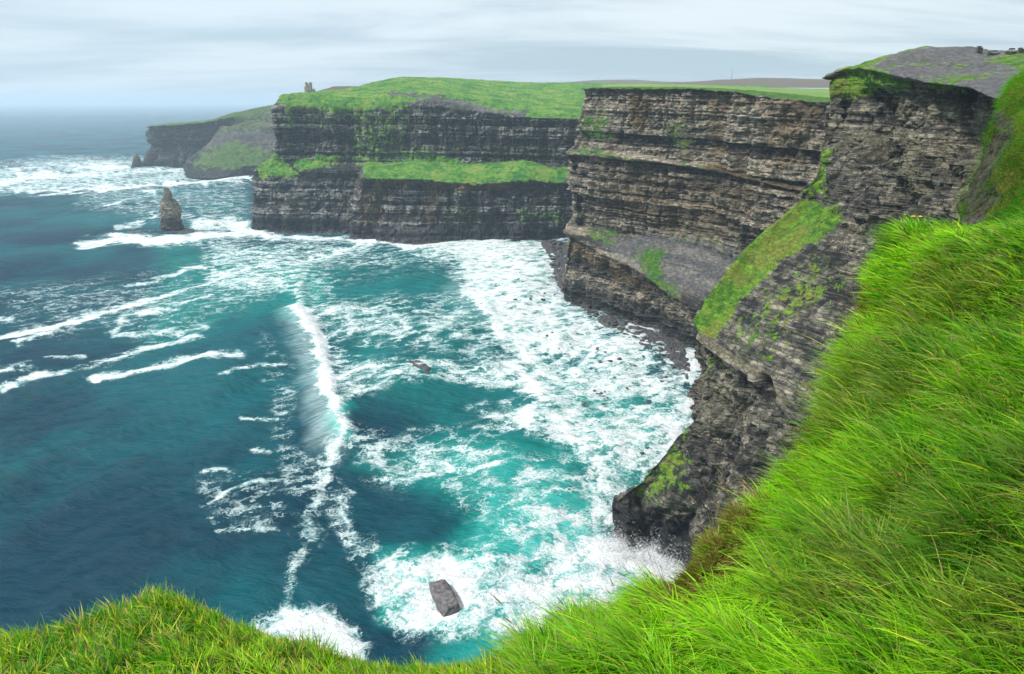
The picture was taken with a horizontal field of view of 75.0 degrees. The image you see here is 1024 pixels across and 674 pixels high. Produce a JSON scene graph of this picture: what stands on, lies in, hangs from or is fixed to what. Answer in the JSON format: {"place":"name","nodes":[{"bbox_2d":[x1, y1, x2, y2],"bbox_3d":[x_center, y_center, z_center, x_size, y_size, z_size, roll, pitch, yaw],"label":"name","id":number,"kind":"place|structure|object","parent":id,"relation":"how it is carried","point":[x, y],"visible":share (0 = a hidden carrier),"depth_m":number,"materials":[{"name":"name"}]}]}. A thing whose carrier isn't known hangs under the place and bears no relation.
{"place":"outdoors","nodes":[
{"label":"outdoors","id":0,"kind":"place"},
{"bbox_2d":[142,105,272,166],"bbox_3d":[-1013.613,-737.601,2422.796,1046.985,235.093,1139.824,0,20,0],"label":"distant headland","id":1,"kind":"structure","parent":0,"point":[178,144],"depth_m":1924.84,"materials":[{"name":"grey stone"}]},
{"bbox_2d":[183,113,275,179],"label":"green slope headland","id":2,"kind":"structure","parent":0,"point":[244,148],"depth_m":1696.36,"materials":[{"name":"green plant"}]},
{"bbox_2d":[319,86,357,90],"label":"plateau scarp","id":3,"kind":"structure","parent":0,"point":[336,87],"depth_m":1196.02,"materials":[{"name":"grey plant"}]},
{"bbox_2d":[0,104,700,667],"bbox_3d":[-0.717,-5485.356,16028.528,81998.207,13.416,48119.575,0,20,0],"label":"sea","id":4,"kind":"structure","parent":0,"point":[228,410],"depth_m":406.32,"materials":[{"name":"liquid"}]},
{"bbox_2d":[130,154,141,167],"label":"sea stack","id":5,"kind":"object","parent":4,"relation":"in","point":[136,161],"visible":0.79,"depth_m":1879.51,"materials":[{"name":"grey stone"}]},
{"bbox_2d":[141,150,153,166],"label":"sea stack","id":6,"kind":"object","parent":4,"relation":"in","point":[148,160],"visible":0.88,"depth_m":1894.65,"materials":[{"name":"grey stone"}]},
{"bbox_2d":[127,229,193,234],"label":"rock ledge","id":7,"kind":"object","parent":4,"relation":"in","point":[183,232],"visible":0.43,"depth_m":968.61,"materials":[{"name":"grey stone"}]},
{"bbox_2d":[158,187,183,231],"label":"sea stack","id":8,"kind":"object","parent":4,"relation":"in","point":[170,211],"visible":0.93,"depth_m":963.46,"materials":[{"name":"grey stone"}]},
{"bbox_2d":[408,360,430,371],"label":"reef","id":9,"kind":"object","parent":4,"relation":"in","point":[425,367],"visible":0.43,"depth_m":469.35},
{"bbox_2d":[429,579,459,616],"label":"block boulder","id":10,"kind":"object","parent":4,"relation":"in","point":[444,597],"visible":0.98,"depth_m":250.99,"materials":[{"name":"grey stone"}]},
{"bbox_2d":[348,160,573,244],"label":"cliff block","id":11,"kind":"structure","parent":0,"point":[416,202],"depth_m":911.27,"materials":[{"name":"grey stone"}]},
{"bbox_2d":[250,77,767,233],"bbox_3d":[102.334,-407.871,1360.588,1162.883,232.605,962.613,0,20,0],"label":"cliff","id":12,"kind":"structure","parent":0,"point":[329,144],"depth_m":976.34,"materials":[{"name":"grey stone"}]},
{"bbox_2d":[304,82,314,91],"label":"stone tower","id":13,"kind":"structure","parent":12,"relation":"on","point":[307,87],"depth_m":1013.64,"materials":[{"name":"grey stone"}]},
{"bbox_2d":[0,204,1023,673],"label":"clifftop turf","id":14,"kind":"structure","parent":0,"point":[702,576],"depth_m":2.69,"materials":[{"name":"plant"}]},
{"bbox_2d":[19,199,1023,672],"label":"dry stalks","id":15,"kind":"object","parent":14,"relation":"on","point":[785,475],"visible":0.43,"depth_m":3.92,"materials":[{"name":"brown plant"}]},
{"bbox_2d":[89,201,1007,661],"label":"seed heads","id":16,"kind":"object","parent":15,"relation":"attached to","point":[783,435],"visible":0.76,"depth_m":4.04,"materials":[{"name":"brown plant"}]},
{"bbox_2d":[0,0,1023,104],"label":"sky","id":17,"kind":"structure","parent":0,"point":[53,52],"materials":[{"name":"grey"}]},
{"bbox_2d":[541,240,567,288],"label":"rocky shore","id":18,"kind":"structure","parent":0,"point":[546,245],"depth_m":803.03,"materials":[{"name":"grey stone"}]},
{"bbox_2d":[555,80,671,83],"bbox_3d":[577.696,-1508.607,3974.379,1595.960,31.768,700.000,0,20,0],"label":"distant hill","id":19,"kind":"structure","parent":0,"point":[618,81],"depth_m":3681.41,"materials":[{"name":"grey plant"}]},
{"bbox_2d":[588,308,689,378],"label":"rocky shore","id":20,"kind":"structure","parent":0,"point":[682,362],"depth_m":525.15,"materials":[{"name":"grey stone"}]},
{"bbox_2d":[559,86,830,347],"bbox_3d":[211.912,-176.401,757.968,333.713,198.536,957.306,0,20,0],"label":"banded cliff","id":21,"kind":"structure","parent":0,"point":[683,198],"depth_m":544.35,"materials":[{"name":"grey stone"}]},
{"bbox_2d":[602,84,829,97],"bbox_3d":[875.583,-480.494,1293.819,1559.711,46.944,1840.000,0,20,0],"label":"fields","id":22,"kind":"structure","parent":0,"point":[817,92],"depth_m":959.71,"materials":[{"name":"green plant"}]},
{"bbox_2d":[618,78,831,87],"bbox_3d":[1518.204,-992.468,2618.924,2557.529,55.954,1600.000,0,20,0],"label":"moor hill","id":23,"kind":"structure","parent":0,"point":[792,83],"depth_m":2086.32,"materials":[{"name":"grey plant"}]},
{"bbox_2d":[612,46,1023,568],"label":"cliff","id":24,"kind":"structure","parent":0,"point":[903,129],"depth_m":245.01,"materials":[{"name":"grey stone"}]},
{"bbox_2d":[975,46,982,53],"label":"stone pillar","id":25,"kind":"structure","parent":24,"relation":"on","point":[979,49],"depth_m":252.69,"materials":[{"name":"grey stone"}]},
{"bbox_2d":[987,50,999,54],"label":"ruined wall","id":26,"kind":"structure","parent":24,"relation":"on","point":[989,53],"depth_m":246.68,"materials":[{"name":"stone"}]},
{"bbox_2d":[1005,48,1016,54],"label":"ruined wall","id":27,"kind":"structure","parent":24,"relation":"on","point":[1010,52],"depth_m":243.71,"materials":[{"name":"stone"}]},
{"bbox_2d":[1017,48,1023,52],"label":"ruined wall","id":28,"kind":"structure","parent":24,"relation":"on","point":[1020,50],"depth_m":240.90,"materials":[{"name":"stone"}]},
{"bbox_2d":[949,66,1023,227],"bbox_3d":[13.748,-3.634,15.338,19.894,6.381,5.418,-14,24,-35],"label":"grassy bank","id":29,"kind":"structure","parent":0,"point":[972,214],"depth_m":14.27,"materials":[{"name":"green plant"}]}
]}

